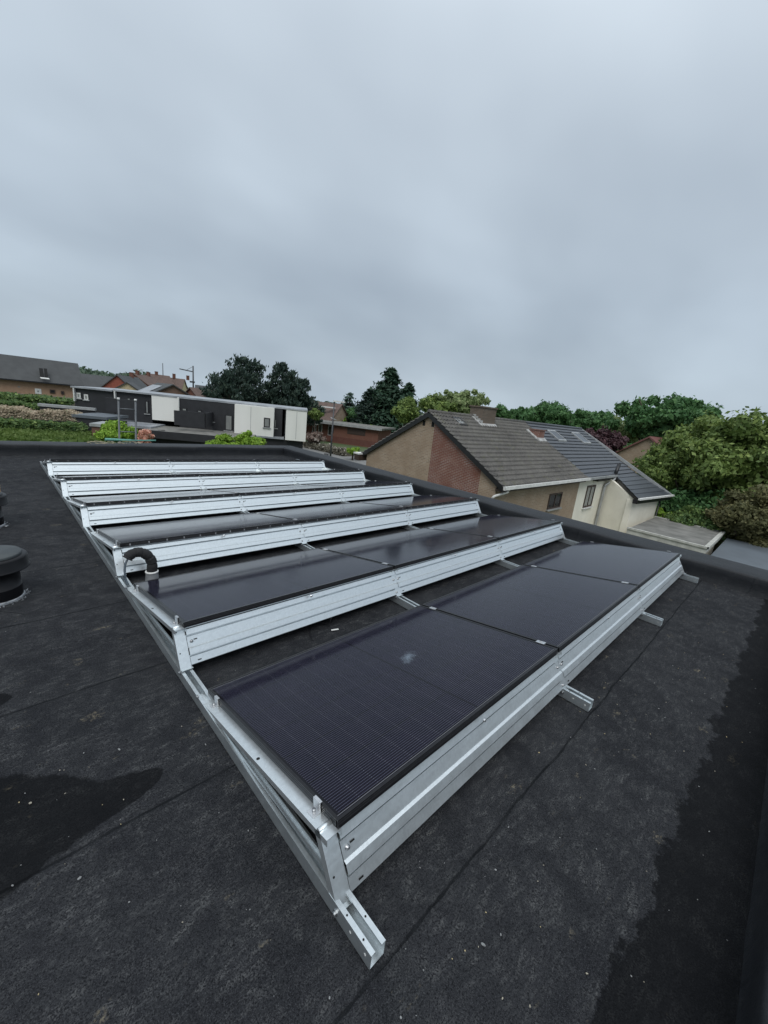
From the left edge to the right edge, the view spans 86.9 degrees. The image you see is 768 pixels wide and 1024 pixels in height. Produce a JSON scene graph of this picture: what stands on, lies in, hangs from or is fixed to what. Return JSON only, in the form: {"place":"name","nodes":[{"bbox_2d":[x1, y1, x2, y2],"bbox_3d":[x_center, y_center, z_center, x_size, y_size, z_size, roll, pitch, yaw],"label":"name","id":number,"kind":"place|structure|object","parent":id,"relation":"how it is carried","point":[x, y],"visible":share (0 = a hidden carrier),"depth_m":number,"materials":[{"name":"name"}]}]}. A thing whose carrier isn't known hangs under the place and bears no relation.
{"place":"outdoors","nodes":[
{"label":"outdoors","id":0,"kind":"place"},
{"bbox_2d":[0,354,83,397],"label":"long house","id":1,"kind":"structure","parent":0,"point":[24,375],"depth_m":54.38,"materials":[{"name":"tile"}]},
{"bbox_2d":[303,447,365,464],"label":"road","id":2,"kind":"structure","parent":0,"point":[349,458],"depth_m":59.76,"materials":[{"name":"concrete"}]},
{"bbox_2d":[199,371,254,401],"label":"tree","id":3,"kind":"object","parent":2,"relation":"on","point":[223,379],"visible":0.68,"depth_m":65.03,"materials":[{"name":"green plant"}]},
{"bbox_2d":[202,353,284,404],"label":"tree","id":4,"kind":"object","parent":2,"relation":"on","point":[245,369],"visible":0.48,"depth_m":68.49,"materials":[{"name":"green plant"}]},
{"bbox_2d":[253,362,307,407],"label":"deciduous tree","id":5,"kind":"object","parent":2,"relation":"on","point":[286,379],"visible":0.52,"depth_m":68.84,"materials":[{"name":"green plant"}]},
{"bbox_2d":[275,377,325,425],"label":"tree","id":6,"kind":"object","parent":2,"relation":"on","point":[302,386],"visible":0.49,"depth_m":68.83,"materials":[{"name":"green plant"}]},
{"bbox_2d":[0,0,767,421],"label":"sky","id":7,"kind":"structure","parent":0,"point":[524,203],"materials":[{"name":"grey"}]},
{"bbox_2d":[353,405,590,518],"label":"brick house","id":8,"kind":"structure","parent":0,"point":[485,451],"depth_m":17.74,"materials":[{"name":"tile"}]},
{"bbox_2d":[546,492,562,510],"bbox_3d":[8.149,-0.499,19.252,1.520,0.810,0.120,-8,20,-44],"label":"window","id":9,"kind":"structure","parent":8,"relation":"in","point":[554,501],"depth_m":19.25,"materials":[{"name":"black glass"}]},
{"bbox_2d":[306,414,767,545],"bbox_3d":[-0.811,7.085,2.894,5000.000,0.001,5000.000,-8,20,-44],"label":"ground","id":10,"kind":"structure","parent":0,"point":[362,449],"depth_m":76.75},
{"bbox_2d":[0,391,74,410],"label":"clipped hedge","id":11,"kind":"object","parent":10,"relation":"on","point":[38,398],"visible":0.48,"depth_m":42.32,"materials":[{"name":"green plant"}]},
{"bbox_2d":[37,403,96,412],"bbox_3d":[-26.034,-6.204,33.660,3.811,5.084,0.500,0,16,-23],"label":"shed","id":12,"kind":"structure","parent":10,"relation":"on","point":[64,407],"depth_m":32.89,"materials":[{"name":"grey metal"}]},
{"bbox_2d":[81,373,112,386],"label":"distant house","id":13,"kind":"structure","parent":10,"relation":"on","point":[89,380],"depth_m":86.85,"materials":[{"name":"grey brick"}]},
{"bbox_2d":[71,413,128,430],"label":"shed","id":14,"kind":"structure","parent":10,"relation":"on","point":[87,418],"depth_m":30.95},
{"bbox_2d":[70,386,136,413],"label":"terraced house","id":15,"kind":"structure","parent":10,"relation":"on","point":[90,397],"depth_m":36.38,"materials":[{"name":"black"}]},
{"bbox_2d":[78,365,146,376],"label":"distant wood","id":16,"kind":"object","parent":10,"relation":"on","point":[83,370],"visible":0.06,"depth_m":174.36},
{"bbox_2d":[93,419,138,442],"bbox_3d":[-14.331,-2.183,21.913,1.957,5.613,1.782,4,15,-10],"label":"garden shrub","id":17,"kind":"object","parent":10,"relation":"on","point":[108,429],"visible":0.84,"depth_m":21.08,"materials":[{"name":"green plant"}]},
{"bbox_2d":[101,372,147,388],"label":"distant house","id":18,"kind":"structure","parent":10,"relation":"on","point":[115,381],"depth_m":84.68,"materials":[{"name":"brick"}]},
{"bbox_2d":[117,397,136,442],"bbox_3d":[-6.722,0.693,10.711,0.402,7.211,0.976,-8,20,-44],"label":"ladder","id":19,"kind":"object","parent":10,"relation":"on","point":[119,408],"visible":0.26,"depth_m":9.67,"materials":[{"name":"metal"}]},
{"bbox_2d":[106,389,199,442],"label":"terraced house","id":20,"kind":"structure","parent":10,"relation":"on","point":[155,409],"depth_m":37.26,"materials":[{"name":"white paint"}]},
{"bbox_2d":[138,383,190,395],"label":"distant house","id":21,"kind":"structure","parent":10,"relation":"on","point":[165,388],"depth_m":67.44,"materials":[{"name":"tile"}]},
{"bbox_2d":[146,396,307,448],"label":"terraced house","id":22,"kind":"structure","parent":10,"relation":"on","point":[200,420],"depth_m":38.54,"materials":[{"name":"grey metal"}]},
{"bbox_2d":[231,430,265,444],"bbox_3d":[-7.708,-1.794,23.074,2.026,5.691,2.054,-8,20,-44],"label":"garden shrub","id":23,"kind":"object","parent":10,"relation":"on","point":[243,438],"visible":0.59,"depth_m":22.21,"materials":[{"name":"green plant"}]},
{"bbox_2d":[303,441,351,455],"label":"planting bed","id":24,"kind":"object","parent":10,"relation":"on","point":[324,447],"visible":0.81,"depth_m":63.55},
{"bbox_2d":[310,401,347,421],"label":"distant house","id":25,"kind":"structure","parent":10,"relation":"on","point":[340,413],"depth_m":88.25,"materials":[{"name":"beige brick"}]},
{"bbox_2d":[285,420,395,447],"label":"bungalow","id":26,"kind":"object","parent":10,"relation":"on","point":[357,434],"visible":0.59,"depth_m":78.80,"materials":[{"name":"red brick"}]},
{"bbox_2d":[346,388,381,425],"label":"fir tree","id":27,"kind":"object","parent":10,"relation":"on","point":[364,406],"visible":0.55,"depth_m":91.31,"materials":[{"name":"green plant"}]},
{"bbox_2d":[346,367,402,433],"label":"deciduous tree","id":28,"kind":"object","parent":10,"relation":"on","point":[386,390],"visible":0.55,"depth_m":91.60,"materials":[{"name":"green plant"}]},
{"bbox_2d":[0,441,767,1023],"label":"flat roof building","id":29,"kind":"structure","parent":10,"relation":"on","point":[660,895],"depth_m":1.60,"materials":[{"name":"rubber"}]},
{"bbox_2d":[0,492,32,534],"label":"roof vent","id":30,"kind":"object","parent":29,"relation":"on","point":[8,525],"visible":1,"depth_m":4.26,"materials":[{"name":"black plastic"}]},
{"bbox_2d":[0,545,61,620],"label":"roof vent","id":31,"kind":"object","parent":29,"relation":"on","point":[19,595],"visible":1,"depth_m":2.90,"materials":[{"name":"black plastic"}]},
{"bbox_2d":[122,547,158,584],"bbox_3d":[-1.981,0.450,3.312,0.266,0.329,0.133,-8,20,-44],"label":"cable duct","id":32,"kind":"object","parent":29,"relation":"on","point":[150,559],"visible":0.98,"depth_m":3.31,"materials":[{"name":"plastic"}]},
{"bbox_2d":[40,462,385,969],"bbox_3d":[-3.071,0.229,4.244,0.060,0.059,8.869,-8,20,-44],"label":"base rail","id":33,"kind":"object","parent":29,"relation":"on","point":[362,932],"visible":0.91,"depth_m":1.59,"materials":[{"name":"silver"}]},
{"bbox_2d":[51,477,67,497],"bbox_3d":[-4.637,-0.450,5.777,0.077,0.237,1.277,-7,20,-43],"label":"support frame","id":34,"kind":"object","parent":33,"relation":"on","point":[63,487],"visible":0.97,"depth_m":5.40,"materials":[{"name":"metal"}]},
{"bbox_2d":[57,473,198,479],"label":"solar panel","id":35,"kind":"object","parent":34,"relation":"on","point":[120,476],"visible":0.96,"depth_m":6.02,"materials":[{"name":"black"}]},
{"bbox_2d":[65,499,89,528],"bbox_3d":[-3.627,-0.086,4.777,0.077,0.237,1.277,-7,20,-43],"label":"support frame","id":36,"kind":"object","parent":33,"relation":"on","point":[83,515],"visible":0.95,"depth_m":4.41,"materials":[{"name":"metal"}]},
{"bbox_2d":[88,531,126,577],"bbox_3d":[-2.584,0.272,3.748,0.077,0.237,1.277,-8,20,-43],"label":"support frame","id":37,"kind":"object","parent":33,"relation":"on","point":[116,558],"visible":0.94,"depth_m":3.38,"materials":[{"name":"metal"}]},
{"bbox_2d":[125,586,193,673],"bbox_3d":[-1.554,0.651,2.722,0.077,0.237,1.277,-8,20,-44],"label":"support frame","id":38,"kind":"object","parent":33,"relation":"on","point":[152,610],"visible":0.95,"depth_m":2.45,"materials":[{"name":"metal"}]},
{"bbox_2d":[134,548,392,627],"bbox_3d":[-0.923,0.542,3.332,1.722,0.061,1.157,-8,10,-44],"label":"solar panel","id":39,"kind":"object","parent":38,"relation":"on","point":[195,597],"visible":0.99,"depth_m":3.11,"materials":[{"name":"black"}]},
{"bbox_2d":[196,693,350,916],"bbox_3d":[-0.551,1.043,1.736,0.077,0.237,1.277,-8,20,-43],"label":"support frame","id":40,"kind":"object","parent":33,"relation":"on","point":[263,767],"visible":0.95,"depth_m":1.50,"materials":[{"name":"silver"}]},
{"bbox_2d":[208,605,557,828],"bbox_3d":[0.082,0.929,2.343,1.722,0.061,1.157,-8,10,-43],"label":"solar panel","id":41,"kind":"object","parent":40,"relation":"on","point":[346,728],"visible":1,"depth_m":2.06,"materials":[{"name":"black glass"}]},
{"bbox_2d":[337,656,563,891],"bbox_3d":[0.481,1.078,1.974,1.736,0.207,0.131,-8,20,-43],"label":"wind deflector","id":42,"kind":"object","parent":40,"relation":"attached to","point":[377,832],"visible":0.89,"depth_m":1.70,"materials":[{"name":"metal"}]},
{"bbox_2d":[170,471,593,711],"bbox_3d":[-1.807,0.057,5.458,0.060,0.059,8.869,-8,20,-44],"label":"base rail","id":43,"kind":"object","parent":29,"relation":"on","point":[578,698],"visible":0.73,"depth_m":2.53,"materials":[{"name":"silver"}]},
{"bbox_2d":[45,459,168,462],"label":"solar panel","id":44,"kind":"object","parent":43,"relation":"on","point":[107,460],"visible":0.75,"depth_m":6.95,"materials":[{"name":"black"}]},
{"bbox_2d":[238,494,244,512],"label":"support frame","id":45,"kind":"object","parent":43,"relation":"on","point":[242,508],"visible":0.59,"depth_m":5.59,"materials":[{"name":"metal"}]},
{"bbox_2d":[71,490,238,505],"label":"solar panel","id":46,"kind":"object","parent":45,"relation":"on","point":[115,499],"visible":0.98,"depth_m":5.15,"materials":[{"name":"black"}]},
{"bbox_2d":[87,495,242,525],"bbox_3d":[-2.596,-0.044,5.016,1.736,0.207,0.131,-7,20,-43],"label":"wind deflector","id":47,"kind":"object","parent":45,"relation":"attached to","point":[123,512],"visible":0.99,"depth_m":4.90,"materials":[{"name":"metal"}]},
{"bbox_2d":[297,523,306,545],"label":"support frame","id":48,"kind":"object","parent":43,"relation":"on","point":[304,541],"visible":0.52,"depth_m":4.55,"materials":[{"name":"metal"}]},
{"bbox_2d":[96,513,299,546],"bbox_3d":[-1.948,0.165,4.352,1.722,0.061,1.158,-8,10,-43],"label":"solar panel","id":49,"kind":"object","parent":48,"relation":"on","point":[132,535],"visible":1,"depth_m":4.15,"materials":[{"name":"black"}]},
{"bbox_2d":[122,524,303,572],"bbox_3d":[-1.552,0.314,3.980,1.736,0.207,0.131,-8,20,-43],"label":"wind deflector","id":50,"kind":"object","parent":48,"relation":"attached to","point":[178,551],"visible":0.73,"depth_m":3.90,"materials":[{"name":"metal"}]},
{"bbox_2d":[389,569,402,598],"bbox_3d":[-0.289,0.480,3.935,0.077,0.237,1.277,-8,20,-44],"label":"support frame","id":51,"kind":"object","parent":43,"relation":"on","point":[398,594],"visible":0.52,"depth_m":3.54,"materials":[{"name":"metal"}]},
{"bbox_2d":[186,570,397,664],"bbox_3d":[-0.523,0.690,2.963,1.736,0.207,0.131,-8,20,-44],"label":"wind deflector","id":52,"kind":"object","parent":51,"relation":"attached to","point":[207,640],"visible":0.9,"depth_m":2.78,"materials":[{"name":"metal"}]},
{"bbox_2d":[555,651,567,693],"bbox_3d":[0.718,0.863,2.945,0.077,0.237,1.277,-8,20,-43],"label":"support frame","id":53,"kind":"object","parent":43,"relation":"on","point":[563,679],"visible":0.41,"depth_m":2.55,"materials":[{"name":"metal"}]},
{"bbox_2d":[422,565,638,651],"bbox_3d":[1.337,0.752,3.538,1.722,0.060,1.157,-8,10,-43],"label":"solar panel","id":54,"kind":"object","parent":53,"relation":"on","point":[559,610],"visible":0.88,"depth_m":3.35,"materials":[{"name":"black"}]},
{"bbox_2d":[558,591,642,683],"bbox_3d":[1.736,0.900,3.168,1.736,0.207,0.131,-8,20,-43],"label":"wind deflector","id":55,"kind":"object","parent":53,"relation":"attached to","point":[580,653],"visible":0.84,"depth_m":2.99,"materials":[{"name":"metal"}]},
{"bbox_2d":[257,469,663,625],"bbox_3d":[-0.557,-0.114,6.659,0.060,0.059,8.869,-8,20,-44],"label":"base rail","id":56,"kind":"object","parent":29,"relation":"on","point":[652,619],"visible":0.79,"depth_m":4.62,"materials":[{"name":"silver"}]},
{"bbox_2d":[186,471,292,475],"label":"solar panel","id":57,"kind":"object","parent":56,"relation":"on","point":[237,473],"visible":0.84,"depth_m":7.29,"materials":[{"name":"black"}]},
{"bbox_2d":[305,481,409,487],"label":"solar panel","id":58,"kind":"object","parent":56,"relation":"on","point":[358,484],"visible":0.88,"depth_m":7.60,"materials":[{"name":"black"}]},
{"bbox_2d":[494,540,504,561],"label":"support frame","id":59,"kind":"object","parent":56,"relation":"on","point":[502,558],"visible":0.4,"depth_m":4.74,"materials":[{"name":"metal"}]},
{"bbox_2d":[320,528,497,568],"bbox_3d":[0.328,0.372,4.532,1.722,0.060,1.157,-8,10,-44],"label":"solar panel","id":60,"kind":"object","parent":59,"relation":"on","point":[404,549],"visible":0.91,"depth_m":4.37,"materials":[{"name":"black"}]},
{"bbox_2d":[394,541,501,592],"bbox_3d":[0.728,0.520,4.163,1.736,0.207,0.131,-8,20,-44],"label":"wind deflector","id":61,"kind":"object","parent":59,"relation":"attached to","point":[414,576],"visible":0.88,"depth_m":4.03,"materials":[{"name":"metal"}]},
{"bbox_2d":[636,588,644,615],"bbox_3d":[1.972,0.685,4.139,0.077,0.237,1.277,-8,20,-43],"label":"support frame","id":62,"kind":"object","parent":56,"relation":"on","point":[641,606],"visible":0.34,"depth_m":3.73,"materials":[{"name":"metal"}]},
{"bbox_2d":[524,541,679,587],"bbox_3d":[2.592,0.574,4.734,1.722,0.060,1.158,-8,10,-43],"label":"solar panel","id":63,"kind":"object","parent":62,"relation":"on","point":[639,567],"visible":0.92,"depth_m":4.60,"materials":[{"name":"black"}]},
{"bbox_2d":[638,557,683,609],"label":"wind deflector","id":64,"kind":"object","parent":62,"relation":"attached to","point":[653,589],"visible":0.85,"depth_m":4.23,"materials":[{"name":"metal"}]},
{"label":"support frame","id":65,"kind":"object","parent":56,"relation":"on","visible":0},
{"bbox_2d":[255,502,406,522],"bbox_3d":[-0.686,-0.001,5.542,1.722,0.061,1.158,-8,10,-43],"label":"solar panel","id":66,"kind":"object","parent":65,"relation":"on","point":[317,513],"visible":0.88,"depth_m":5.37,"materials":[{"name":"black"}]},
{"bbox_2d":[302,510,409,541],"bbox_3d":[-0.290,0.147,5.169,1.736,0.207,0.131,-8,20,-43],"label":"wind deflector","id":67,"kind":"object","parent":65,"relation":"attached to","point":[325,529],"visible":1,"depth_m":5.06,"materials":[{"name":"metal"}]},
{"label":"support frame","id":68,"kind":"object","parent":56,"relation":"on","visible":0},
{"bbox_2d":[214,485,339,494],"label":"solar panel","id":69,"kind":"object","parent":68,"relation":"on","point":[265,490],"visible":0.87,"depth_m":6.39,"materials":[{"name":"black"}]},
{"bbox_2d":[241,489,342,510],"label":"wind deflector","id":70,"kind":"object","parent":68,"relation":"attached to","point":[270,500],"visible":0.98,"depth_m":6.12,"materials":[{"name":"metal"}]},
{"bbox_2d":[296,459,698,582],"bbox_3d":[0.707,-0.286,7.873,0.060,0.059,8.869,-8,20,-44],"label":"base rail","id":71,"kind":"object","parent":29,"relation":"on","point":[687,577],"visible":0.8,"depth_m":5.88,"materials":[{"name":"silver"}]},
{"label":"support frame","id":72,"kind":"object","parent":71,"relation":"on","visible":0},
{"bbox_2d":[425,515,560,539],"bbox_3d":[1.579,0.202,5.732,1.722,0.060,1.158,-8,10,-44],"label":"solar panel","id":73,"kind":"object","parent":72,"relation":"on","point":[500,527],"visible":0.9,"depth_m":5.60,"materials":[{"name":"black"}]},
{"bbox_2d":[498,524,563,557],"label":"wind deflector","id":74,"kind":"object","parent":72,"relation":"attached to","point":[514,545],"visible":0.94,"depth_m":5.26,"materials":[{"name":"metal"}]},
{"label":"support frame","id":75,"kind":"object","parent":71,"relation":"on","visible":0},
{"bbox_2d":[358,495,476,508],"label":"solar panel","id":76,"kind":"object","parent":75,"relation":"on","point":[411,502],"visible":0.88,"depth_m":6.59,"materials":[{"name":"black"}]},
{"bbox_2d":[407,500,478,523],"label":"wind deflector","id":77,"kind":"object","parent":75,"relation":"attached to","point":[428,513],"visible":0.96,"depth_m":6.28,"materials":[{"name":"metal"}]},
{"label":"support frame","id":78,"kind":"object","parent":71,"relation":"on","visible":0},
{"bbox_2d":[257,461,323,470],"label":"wind deflector","id":79,"kind":"object","parent":78,"relation":"attached to","point":[286,465],"visible":0.95,"depth_m":9.36,"materials":[{"name":"metal"}]},
{"bbox_2d":[385,382,423,432],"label":"spruce tree","id":80,"kind":"object","parent":10,"relation":"on","point":[408,389],"visible":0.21,"depth_m":90.04,"materials":[{"name":"green plant"}]},
{"bbox_2d":[390,396,419,427],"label":"deciduous tree","id":81,"kind":"object","parent":10,"relation":"on","point":[405,412],"visible":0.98,"depth_m":76.40,"materials":[{"name":"green plant"}]},
{"bbox_2d":[418,393,457,412],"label":"deciduous tree","id":82,"kind":"object","parent":10,"relation":"on","point":[425,403],"visible":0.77,"depth_m":47.05,"materials":[{"name":"green plant"}]},
{"bbox_2d":[433,389,490,413],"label":"tree","id":83,"kind":"object","parent":10,"relation":"on","point":[464,400],"visible":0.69,"depth_m":48.24,"materials":[{"name":"green plant"}]},
{"bbox_2d":[495,403,517,419],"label":"deciduous tree","id":84,"kind":"object","parent":10,"relation":"on","point":[502,411],"visible":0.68,"depth_m":63.78,"materials":[{"name":"green plant"}]},
{"bbox_2d":[515,399,576,423],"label":"deciduous tree","id":85,"kind":"object","parent":10,"relation":"on","point":[539,412],"visible":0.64,"depth_m":59.12,"materials":[{"name":"green plant"}]},
{"bbox_2d":[543,408,597,429],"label":"deciduous tree","id":86,"kind":"object","parent":10,"relation":"on","point":[583,419],"visible":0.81,"depth_m":57.12,"materials":[{"name":"green plant"}]},
{"bbox_2d":[585,426,628,457],"bbox_3d":[20.848,-4.623,40.960,5.221,8.352,5.710,6,14,1],"label":"purple beech","id":87,"kind":"object","parent":10,"relation":"on","point":[614,441],"visible":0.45,"depth_m":39.02,"materials":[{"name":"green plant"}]},
{"bbox_2d":[616,436,661,472],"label":"tiled house","id":88,"kind":"structure","parent":10,"relation":"on","point":[630,453],"depth_m":44.02,"materials":[{"name":"beige brick"}]},
{"bbox_2d":[603,392,725,440],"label":"oak tree","id":89,"kind":"object","parent":10,"relation":"on","point":[642,420],"visible":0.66,"depth_m":45.80,"materials":[{"name":"green plant"}]},
{"bbox_2d":[626,516,724,554],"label":"flat roof annexe","id":90,"kind":"structure","parent":10,"relation":"on","point":[700,539],"depth_m":20.83,"materials":[{"name":"concrete"}]},
{"bbox_2d":[657,486,731,543],"bbox_3d":[20.054,0.547,26.587,5.176,5.316,5.998,2,15,-18],"label":"deciduous tree","id":91,"kind":"object","parent":10,"relation":"on","point":[678,500],"visible":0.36,"depth_m":25.64,"materials":[{"name":"green plant"}]},
{"bbox_2d":[664,503,729,537],"bbox_3d":[18.363,1.580,24.077,3.289,4.206,2.896,10,15,13],"label":"garden shrub","id":92,"kind":"object","parent":10,"relation":"on","point":[690,515],"visible":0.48,"depth_m":23.64,"materials":[{"name":"green plant"}]},
{"bbox_2d":[630,424,767,503],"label":"maple tree","id":93,"kind":"object","parent":10,"relation":"on","point":[688,480],"visible":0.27,"depth_m":26.94,"materials":[{"name":"green plant"}]},
{"bbox_2d":[642,406,767,552],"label":"maple tree","id":94,"kind":"object","parent":10,"relation":"on","point":[721,467],"visible":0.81,"depth_m":24.73,"materials":[{"name":"green plant"}]},
{"bbox_2d":[705,479,767,547],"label":"deciduous tree","id":95,"kind":"object","parent":10,"relation":"on","point":[743,517],"visible":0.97,"depth_m":21.65,"materials":[{"name":"green plant"}]},
{"bbox_2d":[526,421,674,533],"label":"rendered house","id":96,"kind":"structure","parent":0,"point":[615,493],"depth_m":23.46,"materials":[{"name":"tile"}]},
{"bbox_2d":[711,538,767,569],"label":"garage","id":97,"kind":"structure","parent":0,"point":[741,552],"depth_m":19.52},
{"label":"lawn","id":98,"kind":"structure","parent":0,"visible":0},
{"bbox_2d":[0,404,81,421],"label":"blossom hedge","id":99,"kind":"object","parent":98,"relation":"on","point":[8,411],"visible":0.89,"depth_m":29.79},
{"bbox_2d":[0,417,89,431],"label":"clipped hedge","id":100,"kind":"object","parent":98,"relation":"on","point":[12,422],"visible":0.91,"depth_m":28.27,"materials":[{"name":"green plant"}]},
{"bbox_2d":[0,427,102,441],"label":"tall grass","id":101,"kind":"structure","parent":98,"relation":"on","point":[17,434],"depth_m":25.86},
{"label":"support frame","id":102,"kind":"object","parent":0,"visible":0},
{"bbox_2d":[341,484,411,500],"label":"wind deflector","id":103,"kind":"object","parent":102,"relation":"attached to","point":[361,493],"visible":0.99,"depth_m":7.34,"materials":[{"name":"metal"}]},
{"label":"support frame","id":104,"kind":"object","parent":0,"visible":0},
{"bbox_2d":[67,475,201,495],"bbox_3d":[-3.606,-0.405,6.016,1.736,0.207,0.131,-7,20,-43],"label":"wind deflector","id":105,"kind":"object","parent":104,"relation":"attached to","point":[77,487],"visible":1,"depth_m":5.92,"materials":[{"name":"metal"}]},
{"label":"support frame","id":106,"kind":"object","parent":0,"visible":0},
{"bbox_2d":[201,473,294,488],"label":"wind deflector","id":107,"kind":"object","parent":106,"relation":"attached to","point":[226,481],"visible":0.98,"depth_m":7.13,"materials":[{"name":"metal"}]},
{"bbox_2d":[294,471,363,483],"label":"wind deflector","id":108,"kind":"object","parent":106,"relation":"attached to","point":[321,477],"visible":0.99,"depth_m":8.34,"materials":[{"name":"metal"}]},
{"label":"support frame","id":109,"kind":"object","parent":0,"visible":0},
{"bbox_2d":[52,461,171,474],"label":"wind deflector","id":110,"kind":"object","parent":109,"relation":"attached to","point":[93,467],"visible":0.99,"depth_m":6.95,"materials":[{"name":"metal"}]},
{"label":"support frame","id":111,"kind":"object","parent":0,"visible":0},
{"bbox_2d":[170,461,257,472],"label":"wind deflector","id":112,"kind":"object","parent":111,"relation":"attached to","point":[205,466],"visible":0.98,"depth_m":8.16,"materials":[{"name":"metal"}]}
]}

